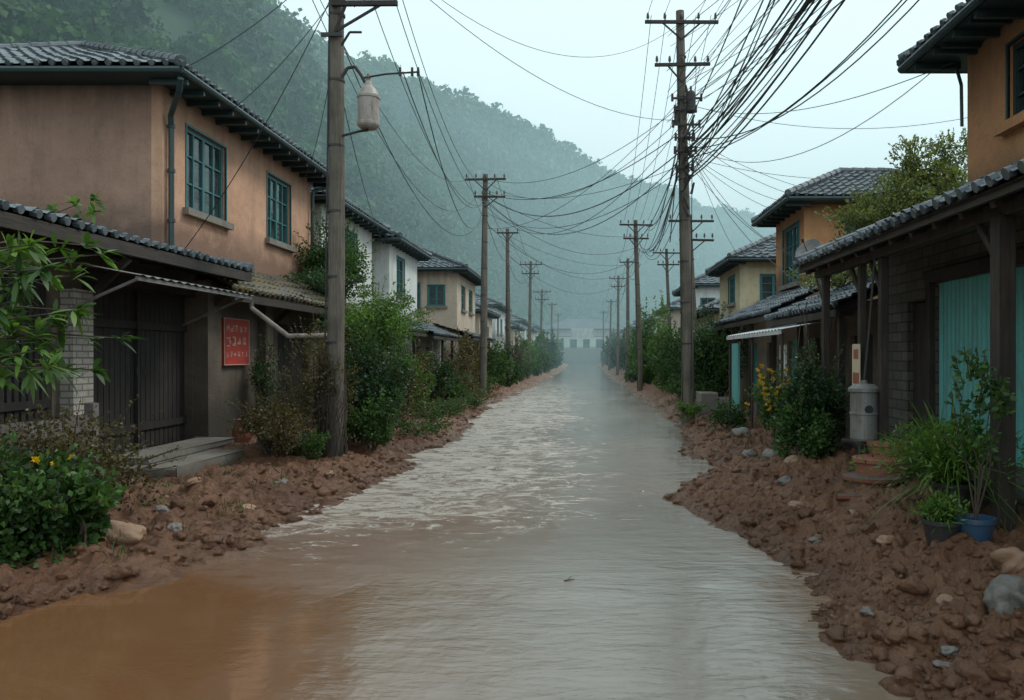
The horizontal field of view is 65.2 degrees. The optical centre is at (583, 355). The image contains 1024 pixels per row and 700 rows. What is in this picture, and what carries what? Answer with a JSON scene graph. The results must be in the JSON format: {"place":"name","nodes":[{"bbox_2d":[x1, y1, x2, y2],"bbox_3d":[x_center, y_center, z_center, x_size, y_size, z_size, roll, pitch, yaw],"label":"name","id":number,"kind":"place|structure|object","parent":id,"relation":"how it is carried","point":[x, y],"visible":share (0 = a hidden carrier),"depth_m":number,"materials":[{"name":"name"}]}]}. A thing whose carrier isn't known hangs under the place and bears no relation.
{"place":"outdoors","nodes":[
{"label":"outdoors","id":0,"kind":"place"},
{"bbox_2d":[0,0,745,303],"bbox_3d":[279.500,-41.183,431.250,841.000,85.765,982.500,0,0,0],"label":"forested hill","id":1,"kind":"structure","parent":0,"point":[176,21],"depth_m":95.83,"materials":[{"name":"plant"}]},
{"bbox_2d":[0,0,775,326],"bbox_3d":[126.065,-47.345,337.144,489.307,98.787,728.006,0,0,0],"label":"hillside forest","id":2,"kind":"object","parent":1,"relation":"on","point":[484,136],"visible":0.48,"depth_m":207.44,"materials":[{"name":"green plant"}]},
{"bbox_2d":[0,364,919,699],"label":"flood water","id":3,"kind":"structure","parent":0,"point":[446,570],"depth_m":6.13,"materials":[{"name":"liquid"}]},
{"bbox_2d":[488,307,504,352],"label":"walls","id":4,"kind":"structure","parent":0,"point":[494,330],"depth_m":62.20,"materials":[{"name":"white paint"}]},
{"bbox_2d":[0,363,1023,699],"bbox_3d":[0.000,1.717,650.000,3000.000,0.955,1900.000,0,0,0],"label":"muddy ground","id":5,"kind":"structure","parent":0,"point":[834,469],"depth_m":7.92,"materials":[{"name":"soil"}]},
{"bbox_2d":[0,402,99,483],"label":"wooden fence","id":6,"kind":"object","parent":5,"relation":"on","point":[90,406],"visible":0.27,"depth_m":9.48,"materials":[{"name":"wood"}]},
{"bbox_2d":[0,429,129,568],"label":"flowering bush","id":7,"kind":"object","parent":5,"relation":"on","point":[41,509],"visible":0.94,"depth_m":6.76,"materials":[{"name":"green plant"}]},
{"bbox_2d":[0,229,145,403],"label":"broadleaf shrub","id":8,"kind":"object","parent":5,"relation":"on","point":[29,273],"visible":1,"depth_m":7.13,"materials":[{"name":"green plant"}]},
{"bbox_2d":[60,288,92,418],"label":"brick pillar","id":9,"kind":"structure","parent":5,"relation":"on","point":[79,351],"depth_m":10.24,"materials":[{"name":"brick"}]},
{"bbox_2d":[0,394,184,511],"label":"rust coloured shrub","id":10,"kind":"object","parent":5,"relation":"on","point":[116,463],"visible":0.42,"depth_m":8.34,"materials":[{"name":"brown plant"}]},
{"bbox_2d":[93,520,146,545],"bbox_3d":[-4.399,1.693,7.524,0.521,0.291,0.357,0,0,0],"label":"boulder","id":11,"kind":"object","parent":5,"relation":"on","point":[131,533],"visible":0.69,"depth_m":7.42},
{"bbox_2d":[0,231,326,451],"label":"walls","id":12,"kind":"structure","parent":5,"relation":"on","point":[235,383],"depth_m":13.60,"materials":[{"name":"wood"}]},
{"bbox_2d":[0,274,49,423],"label":"slatted screen","id":13,"kind":"object","parent":12,"relation":"attached to","point":[14,402],"visible":0.22,"depth_m":9.60,"materials":[{"name":"brown wood"}]},
{"bbox_2d":[48,257,253,325],"bbox_3d":[-6.080,-0.858,11.600,1.160,0.748,3.400,0,0,0],"label":"metal awning","id":14,"kind":"object","parent":12,"relation":"attached to","point":[188,286],"visible":0.96,"depth_m":10.80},
{"bbox_2d":[0,85,309,295],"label":"walls","id":15,"kind":"structure","parent":12,"relation":"on","point":[60,143],"depth_m":14.20,"materials":[{"name":"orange paint"}]},
{"bbox_2d":[0,66,325,186],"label":"roof fascia","id":16,"kind":"structure","parent":15,"relation":"attached to","point":[204,97],"depth_m":14.32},
{"bbox_2d":[0,40,325,169],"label":"roof tiles","id":17,"kind":"object","parent":15,"relation":"on","point":[78,53],"visible":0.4,"depth_m":14.71,"materials":[{"name":"tile"}]},
{"bbox_2d":[183,123,296,252],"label":"windows","id":18,"kind":"structure","parent":15,"relation":"attached to","point":[203,175],"depth_m":16.30,"materials":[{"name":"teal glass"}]},
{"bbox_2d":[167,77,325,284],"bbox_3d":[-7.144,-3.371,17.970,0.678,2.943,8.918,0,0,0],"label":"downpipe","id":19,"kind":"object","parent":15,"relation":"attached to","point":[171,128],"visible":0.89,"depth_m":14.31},
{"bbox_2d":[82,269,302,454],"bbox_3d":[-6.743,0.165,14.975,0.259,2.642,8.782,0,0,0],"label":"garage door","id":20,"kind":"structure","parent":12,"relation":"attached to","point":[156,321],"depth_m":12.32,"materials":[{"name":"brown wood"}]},
{"bbox_2d":[222,317,249,365],"bbox_3d":[-6.617,-0.260,15.170,0.065,0.900,1.120,0,0,0],"label":"red wall sign","id":21,"kind":"object","parent":12,"relation":"attached to","point":[235,341],"visible":1,"depth_m":15.12,"materials":[{"name":"metal"}]},
{"bbox_2d":[202,272,361,312],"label":"mossy roof tiles","id":22,"kind":"object","parent":12,"relation":"on","point":[273,287],"visible":0.58,"depth_m":16.48,"materials":[{"name":"tile"}]},
{"bbox_2d":[101,436,245,477],"bbox_3d":[-6.025,1.700,12.100,1.290,0.640,3.040,0,0,0],"label":"concrete doorstep","id":23,"kind":"object","parent":5,"relation":"on","point":[198,452],"visible":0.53,"depth_m":11.74,"materials":[{"name":"concrete"}]},
{"bbox_2d":[193,279,272,437],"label":"concrete pillar","id":24,"kind":"structure","parent":5,"relation":"on","point":[206,376],"depth_m":13.68,"materials":[{"name":"concrete"}]},
{"bbox_2d":[0,210,365,328],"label":"eave timbers","id":25,"kind":"object","parent":24,"relation":"on","point":[11,224],"visible":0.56,"depth_m":10.63,"materials":[{"name":"wood"}]},
{"bbox_2d":[0,199,254,272],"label":"garage roof tiles","id":26,"kind":"object","parent":25,"relation":"on","point":[61,219],"visible":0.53,"depth_m":10.16,"materials":[{"name":"tile"}]},
{"bbox_2d":[29,192,106,231],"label":"roof sprig","id":27,"kind":"object","parent":26,"relation":"attached to","point":[75,200],"visible":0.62,"depth_m":9.83,"materials":[{"name":"green plant"}]},
{"bbox_2d":[249,294,326,337],"bbox_3d":[-5.197,-0.706,13.924,1.897,0.811,0.105,0,0,27],"label":"rain pipe","id":28,"kind":"object","parent":25,"relation":"attached to","point":[266,319],"visible":0.8,"depth_m":13.96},
{"bbox_2d":[246,326,284,423],"bbox_3d":[-6.323,0.434,15.756,0.787,2.084,1.047,0,0,0],"label":"sapling","id":29,"kind":"object","parent":5,"relation":"on","point":[258,377],"visible":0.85,"depth_m":15.77,"materials":[{"name":"green plant"}]},
{"bbox_2d":[224,379,325,457],"bbox_3d":[-4.868,1.098,12.897,1.453,1.441,1.452,0,0,28],"label":"rust coloured shrub","id":30,"kind":"object","parent":5,"relation":"on","point":[249,423],"visible":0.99,"depth_m":12.66,"materials":[{"name":"brown plant"}]},
{"bbox_2d":[273,425,331,459],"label":"green shrub","id":31,"kind":"object","parent":5,"relation":"on","point":[310,451],"visible":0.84,"depth_m":12.82,"materials":[{"name":"green plant"}]},
{"bbox_2d":[271,298,363,457],"bbox_3d":[-4.540,0.393,13.881,1.690,2.824,1.305,0,0,29],"label":"ivy tangle","id":32,"kind":"object","parent":5,"relation":"on","point":[318,393],"visible":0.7,"depth_m":13.45,"materials":[{"name":"green plant"}]},
{"bbox_2d":[281,261,378,300],"bbox_3d":[-6.239,-1.841,19.761,2.335,1.093,2.679,0,0,21],"label":"tree","id":33,"kind":"object","parent":5,"relation":"on","point":[317,285],"visible":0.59,"depth_m":19.51,"materials":[{"name":"green plant"}]},
{"bbox_2d":[292,204,379,298],"bbox_3d":[-6.810,-2.697,21.623,2.530,2.666,2.733,0,0,0],"label":"tree","id":34,"kind":"object","parent":5,"relation":"on","point":[353,261],"visible":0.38,"depth_m":21.11,"materials":[{"name":"green plant"}]},
{"bbox_2d":[310,201,371,307],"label":"walls","id":35,"kind":"structure","parent":5,"relation":"on","point":[364,236],"depth_m":27.17,"materials":[{"name":"white paint"}]},
{"bbox_2d":[310,194,389,234],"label":"roof fascia","id":36,"kind":"structure","parent":35,"relation":"on","point":[361,219],"depth_m":26.20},
{"bbox_2d":[310,186,390,229],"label":"roof tiles","id":37,"kind":"object","parent":36,"relation":"on","point":[386,226],"visible":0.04,"depth_m":25.45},
{"bbox_2d":[322,322,416,443],"bbox_3d":[-4.192,0.544,15.213,1.645,2.433,1.795,0,0,41],"label":"green shrub","id":38,"kind":"object","parent":5,"relation":"on","point":[395,387],"visible":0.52,"depth_m":15.07,"materials":[{"name":"green plant"}]},
{"bbox_2d":[304,267,435,367],"bbox_3d":[-4.893,-0.829,18.561,2.777,2.365,3.340,0,0,28],"label":"climbing shrub","id":39,"kind":"object","parent":5,"relation":"on","point":[394,321],"visible":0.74,"depth_m":18.29,"materials":[{"name":"green plant"}]},
{"bbox_2d":[321,0,419,456],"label":"utility pole","id":40,"kind":"object","parent":5,"relation":"on","point":[368,97],"visible":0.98,"depth_m":13.29,"materials":[{"name":"brown wood"}]},
{"bbox_2d":[345,384,405,449],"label":"green shrub","id":41,"kind":"object","parent":5,"relation":"on","point":[379,428],"visible":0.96,"depth_m":14.39,"materials":[{"name":"green plant"}]},
{"bbox_2d":[344,308,427,391],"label":"roadside shed","id":42,"kind":"structure","parent":5,"relation":"on","point":[414,343],"depth_m":27.50,"materials":[{"name":"tile"}]},
{"bbox_2d":[372,242,416,320],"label":"walls","id":43,"kind":"structure","parent":5,"relation":"on","point":[384,259],"depth_m":30.33,"materials":[{"name":"white paint"}]},
{"bbox_2d":[396,255,406,298],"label":"windows","id":44,"kind":"structure","parent":43,"relation":"attached to","point":[399,271],"depth_m":32.26,"materials":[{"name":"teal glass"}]},
{"bbox_2d":[372,237,431,260],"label":"roof fascia","id":45,"kind":"structure","parent":43,"relation":"on","point":[400,243],"depth_m":31.01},
{"bbox_2d":[401,318,461,396],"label":"roadside shed","id":46,"kind":"structure","parent":5,"relation":"on","point":[434,334],"depth_m":32.50,"materials":[{"name":"tile"}]},
{"bbox_2d":[384,338,484,413],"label":"roadside shrubs","id":47,"kind":"object","parent":5,"relation":"on","point":[443,383],"visible":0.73,"depth_m":25.70,"materials":[{"name":"green plant"}]},
{"bbox_2d":[417,271,474,333],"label":"walls","id":48,"kind":"structure","parent":5,"relation":"on","point":[452,316],"depth_m":38.50,"materials":[{"name":"beige paint"}]},
{"bbox_2d":[417,282,474,315],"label":"windows","id":49,"kind":"structure","parent":48,"relation":"attached to","point":[436,296],"depth_m":38.57,"materials":[{"name":"teal glass"}]},
{"bbox_2d":[417,268,480,285],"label":"roof fascia","id":50,"kind":"structure","parent":48,"relation":"attached to","point":[470,275],"depth_m":38.25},
{"bbox_2d":[417,246,480,277],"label":"roof tiles","id":51,"kind":"object","parent":48,"relation":"on","point":[437,260],"visible":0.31,"depth_m":38.50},
{"bbox_2d":[390,384,506,436],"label":"roadside shrubs","id":52,"kind":"object","parent":5,"relation":"on","point":[440,410],"visible":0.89,"depth_m":20.76,"materials":[{"name":"green plant"}]},
{"bbox_2d":[433,323,495,371],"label":"roadside shed","id":53,"kind":"structure","parent":5,"relation":"on","point":[476,336],"depth_m":38.17,"materials":[{"name":"tile"}]},
{"bbox_2d":[465,174,505,396],"bbox_3d":[-4.059,-2.824,33.176,1.701,9.455,0.348,0,0,0],"label":"utility pole","id":54,"kind":"object","parent":5,"relation":"on","point":[483,317],"visible":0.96,"depth_m":33.09,"materials":[{"name":"brown wood"}]},
{"bbox_2d":[444,325,543,392],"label":"roadside shrubs","id":55,"kind":"object","parent":5,"relation":"on","point":[500,364],"visible":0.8,"depth_m":38.67,"materials":[{"name":"green plant"}]},
{"bbox_2d":[497,228,517,382],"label":"utility pole","id":56,"kind":"object","parent":5,"relation":"on","point":[508,322],"visible":0.83,"depth_m":44.50,"materials":[{"name":"brown wood"}]},
{"bbox_2d":[0,406,1023,699],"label":"mud clods","id":57,"kind":"object","parent":5,"relation":"on","point":[960,672],"visible":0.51,"depth_m":6.40,"materials":[{"name":"soil"}]},
{"bbox_2d":[520,261,541,376],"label":"utility pole","id":58,"kind":"object","parent":5,"relation":"on","point":[530,277],"visible":0.88,"depth_m":59.90,"materials":[{"name":"brown wood"}]},
{"bbox_2d":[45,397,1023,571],"bbox_3d":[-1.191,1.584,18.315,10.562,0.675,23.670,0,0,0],"label":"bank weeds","id":59,"kind":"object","parent":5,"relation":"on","point":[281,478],"visible":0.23,"depth_m":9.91,"materials":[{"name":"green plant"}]},
{"bbox_2d":[517,329,564,375],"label":"roadside shrubs","id":60,"kind":"object","parent":5,"relation":"on","point":[551,354],"visible":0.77,"depth_m":70.87,"materials":[{"name":"green plant"}]},
{"bbox_2d":[552,327,613,337],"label":"overhead road sign","id":61,"kind":"object","parent":5,"relation":"on","point":[582,332],"visible":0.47,"depth_m":119.90,"materials":[{"name":"metal"}]},
{"bbox_2d":[609,276,625,374],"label":"utility pole","id":62,"kind":"object","parent":5,"relation":"on","point":[618,278],"visible":0.83,"depth_m":69.89,"materials":[{"name":"brown wood"}]},
{"bbox_2d":[600,325,646,370],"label":"roadside shrubs","id":63,"kind":"object","parent":5,"relation":"on","point":[622,348],"visible":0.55,"depth_m":80.33,"materials":[{"name":"green plant"}]},
{"bbox_2d":[619,259,633,382],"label":"utility pole","id":64,"kind":"object","parent":5,"relation":"on","point":[627,307],"visible":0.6,"depth_m":53.40,"materials":[{"name":"brown wood"}]},
{"bbox_2d":[619,220,652,390],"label":"utility pole","id":65,"kind":"object","parent":5,"relation":"on","point":[635,224],"visible":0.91,"depth_m":40.49,"materials":[{"name":"brown wood"}]},
{"bbox_2d":[623,289,680,386],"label":"roadside shrubs","id":66,"kind":"object","parent":5,"relation":"on","point":[648,341],"visible":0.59,"depth_m":42.82,"materials":[{"name":"green plant"}]},
{"bbox_2d":[653,249,679,333],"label":"utility pole","id":67,"kind":"object","parent":5,"relation":"on","point":[666,264],"visible":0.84,"depth_m":46.91,"materials":[{"name":"brown wood"}]},
{"bbox_2d":[645,10,718,424],"bbox_3d":[2.626,-3.675,21.302,1.960,11.154,0.557,0,0,0],"label":"utility pole","id":68,"kind":"object","parent":5,"relation":"on","point":[687,347],"visible":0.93,"depth_m":21.26,"materials":[{"name":"brown wood"}]},
{"bbox_2d":[182,0,964,320],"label":"power lines","id":69,"kind":"object","parent":68,"relation":"hanging from","point":[708,138],"visible":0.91,"depth_m":16.83,"materials":[{"name":"black"}]},
{"bbox_2d":[670,66,695,388],"bbox_3d":[2.647,-3.401,21.150,0.722,8.601,0.126,0,0,0],"label":"hanging cable","id":70,"kind":"object","parent":68,"relation":"hanging from","point":[691,215],"visible":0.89,"depth_m":21.16,"materials":[{"name":"black plastic"}]},
{"bbox_2d":[673,399,707,418],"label":"green shrub","id":71,"kind":"object","parent":5,"relation":"on","point":[689,410],"visible":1,"depth_m":20.51,"materials":[{"name":"green plant"}]},
{"bbox_2d":[668,214,713,336],"bbox_3d":[4.050,-1.700,29.969,1.703,7.205,0.264,0,0,0],"label":"utility pole","id":72,"kind":"object","parent":5,"relation":"on","point":[693,280],"visible":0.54,"depth_m":29.92,"materials":[{"name":"brown wood"}]},
{"bbox_2d":[649,306,746,398],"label":"roadside shrubs","id":73,"kind":"object","parent":5,"relation":"on","point":[671,384],"visible":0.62,"depth_m":24.35,"materials":[{"name":"green plant"}]},
{"bbox_2d":[679,298,748,394],"bbox_3d":[4.030,-0.175,24.284,2.276,3.246,2.223,0,0,0],"label":"green shrub","id":74,"kind":"object","parent":5,"relation":"on","point":[742,347],"visible":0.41,"depth_m":23.92,"materials":[{"name":"green plant"}]},
{"bbox_2d":[706,397,750,428],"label":"green shrub","id":75,"kind":"object","parent":5,"relation":"on","point":[734,417],"visible":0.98,"depth_m":17.33,"materials":[{"name":"green plant"}]},
{"bbox_2d":[696,391,768,414],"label":"concrete blocks","id":76,"kind":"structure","parent":5,"relation":"on","point":[709,397],"depth_m":22.20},
{"bbox_2d":[720,262,775,317],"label":"walls","id":77,"kind":"structure","parent":5,"relation":"on","point":[747,284],"depth_m":30.50,"materials":[{"name":"yellow paint"}]},
{"bbox_2d":[705,233,775,272],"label":"roof tiles","id":78,"kind":"object","parent":77,"relation":"on","point":[764,247],"visible":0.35,"depth_m":30.59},
{"bbox_2d":[705,258,775,276],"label":"roof fascia","id":79,"kind":"structure","parent":77,"relation":"attached to","point":[721,268],"depth_m":30.90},
{"bbox_2d":[725,274,775,307],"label":"windows","id":80,"kind":"structure","parent":77,"relation":"attached to","point":[767,285],"depth_m":30.61,"materials":[{"name":"teal glass"}]},
{"bbox_2d":[744,357,794,444],"bbox_3d":[3.260,0.780,13.415,1.149,1.506,1.873,0,0,22],"label":"yellow flowering bush","id":81,"kind":"object","parent":5,"relation":"on","point":[767,409],"visible":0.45,"depth_m":13.42,"materials":[{"name":"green plant"}]},
{"bbox_2d":[710,274,851,414],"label":"tiled shed","id":82,"kind":"structure","parent":5,"relation":"on","point":[765,348],"depth_m":20.49,"materials":[{"name":"tile"}]},
{"bbox_2d":[726,315,852,428],"bbox_3d":[4.100,0.492,17.050,1.300,2.415,6.100,0,0,0],"label":"pale metal awning","id":83,"kind":"object","parent":5,"relation":"on","point":[736,367],"visible":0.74,"depth_m":17.47,"materials":[{"name":"white metal"}]},
{"bbox_2d":[765,384,839,459],"bbox_3d":[3.105,1.016,11.328,0.978,1.236,0.928,0,0,-18],"label":"green shrub","id":84,"kind":"object","parent":5,"relation":"on","point":[814,445],"visible":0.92,"depth_m":11.21,"materials":[{"name":"green plant"}]},
{"bbox_2d":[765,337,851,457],"bbox_3d":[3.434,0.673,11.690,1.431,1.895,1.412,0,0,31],"label":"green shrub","id":85,"kind":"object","parent":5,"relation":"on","point":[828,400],"visible":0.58,"depth_m":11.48,"materials":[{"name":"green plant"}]},
{"bbox_2d":[763,275,877,444],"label":"tiled shed","id":86,"kind":"structure","parent":5,"relation":"on","point":[845,300],"depth_m":14.20,"materials":[{"name":"tile"}]},
{"bbox_2d":[795,238,820,291],"bbox_3d":[4.895,-1.980,17.330,0.465,1.161,0.559,0,0,0],"label":"satellite dish","id":87,"kind":"object","parent":86,"relation":"on","point":[807,245],"visible":0.44,"depth_m":17.48,"materials":[{"name":"metal"}]},
{"bbox_2d":[786,260,877,288],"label":"climbing shrub","id":88,"kind":"object","parent":86,"relation":"on","point":[837,283],"visible":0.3,"depth_m":15.10,"materials":[{"name":"green plant"}]},
{"bbox_2d":[855,335,872,383],"bbox_3d":[4.900,0.600,13.760,0.040,1.900,1.110,0,0,0],"label":"door","id":89,"kind":"structure","parent":86,"relation":"in","point":[869,373],"depth_m":13.53,"materials":[{"name":"brown wood"}]},
{"bbox_2d":[776,204,902,299],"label":"walls","id":90,"kind":"structure","parent":5,"relation":"on","point":[814,226],"depth_m":22.00,"materials":[{"name":"paint"}]},
{"bbox_2d":[778,220,877,290],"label":"windows","id":91,"kind":"structure","parent":90,"relation":"attached to","point":[792,239],"depth_m":23.72,"materials":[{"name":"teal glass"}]},
{"bbox_2d":[751,196,960,226],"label":"roof fascia","id":92,"kind":"structure","parent":90,"relation":"attached to","point":[786,207],"depth_m":21.89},
{"bbox_2d":[751,167,961,222],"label":"roof tiles","id":93,"kind":"object","parent":90,"relation":"on","point":[826,184],"visible":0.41,"depth_m":22.35,"materials":[{"name":"tile"}]},
{"bbox_2d":[848,259,878,454],"bbox_3d":[3.440,0.210,9.750,0.380,2.782,0.377,0,0,0],"label":"metal canister","id":94,"kind":"object","parent":5,"relation":"on","point":[863,412],"visible":0.88,"depth_m":9.62,"materials":[{"name":"metal"}]},
{"bbox_2d":[836,439,913,503],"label":"brick steps","id":95,"kind":"structure","parent":5,"relation":"on","point":[855,476],"depth_m":9.08,"materials":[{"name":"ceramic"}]},
{"bbox_2d":[810,126,966,272],"bbox_3d":[6.090,-1.301,15.025,3.692,6.412,2.347,0,0,0],"label":"tree","id":96,"kind":"object","parent":5,"relation":"on","point":[947,168],"visible":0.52,"depth_m":14.88,"materials":[{"name":"green plant"}]},
{"bbox_2d":[792,0,1023,531],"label":"ochre house with porch","id":97,"kind":"structure","parent":5,"relation":"on","point":[949,280],"depth_m":10.05,"materials":[{"name":"paint"}]},
{"bbox_2d":[852,344,860,384],"bbox_3d":[3.546,0.125,10.350,0.011,0.550,0.300,0,0,0],"label":"paper poster","id":98,"kind":"object","parent":97,"relation":"attached to","point":[856,363],"visible":0.88,"depth_m":10.33,"materials":[{"name":"paper"}]},
{"bbox_2d":[994,31,1023,136],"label":"windows","id":99,"kind":"structure","parent":97,"relation":"in","point":[1010,124],"depth_m":10.23,"materials":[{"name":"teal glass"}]},
{"bbox_2d":[846,392,1023,536],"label":"clump","id":100,"kind":"object","parent":5,"relation":"on","point":[945,466],"visible":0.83,"depth_m":7.22,"materials":[{"name":"green plant"}]},
{"bbox_2d":[905,487,970,545],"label":"potted shoot","id":101,"kind":"object","parent":5,"relation":"on","point":[939,525],"visible":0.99,"depth_m":6.49,"materials":[{"name":"plant"}]},
{"bbox_2d":[883,416,1020,495],"bbox_3d":[3.627,1.011,7.980,1.195,0.918,1.373,0,0,45],"label":"potted plant","id":102,"kind":"object","parent":5,"relation":"on","point":[943,430],"visible":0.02,"depth_m":7.98,"materials":[{"name":"green plant"}]},
{"bbox_2d":[941,347,1016,541],"bbox_3d":[3.199,0.747,6.429,0.537,1.659,0.659,0,0,0],"label":"potted plant","id":103,"kind":"object","parent":5,"relation":"on","point":[977,526],"visible":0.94,"depth_m":6.39,"materials":[{"name":"green plant"}]},
{"bbox_2d":[982,574,1023,614],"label":"boulder","id":104,"kind":"object","parent":5,"relation":"on","point":[1003,593],"visible":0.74,"depth_m":5.16,"materials":[{"name":"stone"}]},
{"bbox_2d":[989,547,1023,573],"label":"boulder","id":105,"kind":"object","parent":5,"relation":"on","point":[1007,560],"visible":0.84,"depth_m":5.69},
{"bbox_2d":[545,330,620,363],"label":"walls","id":106,"kind":"structure","parent":0,"point":[579,354],"depth_m":172.00,"materials":[{"name":"white paint"}]},
{"bbox_2d":[542,318,624,328],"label":"roof tiles","id":107,"kind":"object","parent":106,"relation":"on","point":[570,323],"visible":0.69,"depth_m":174.08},
{"bbox_2d":[277,0,966,214],"label":"sky","id":108,"kind":"structure","parent":0,"point":[450,54],"materials":[{"name":"white"}]},
{"bbox_2d":[695,287,719,307],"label":"walls","id":109,"kind":"structure","parent":0,"point":[707,292],"depth_m":46.00,"materials":[{"name":"white paint"}]},
{"bbox_2d":[672,273,719,292],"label":"roof tiles","id":110,"kind":"object","parent":109,"relation":"on","point":[703,278],"visible":0.17,"depth_m":46.01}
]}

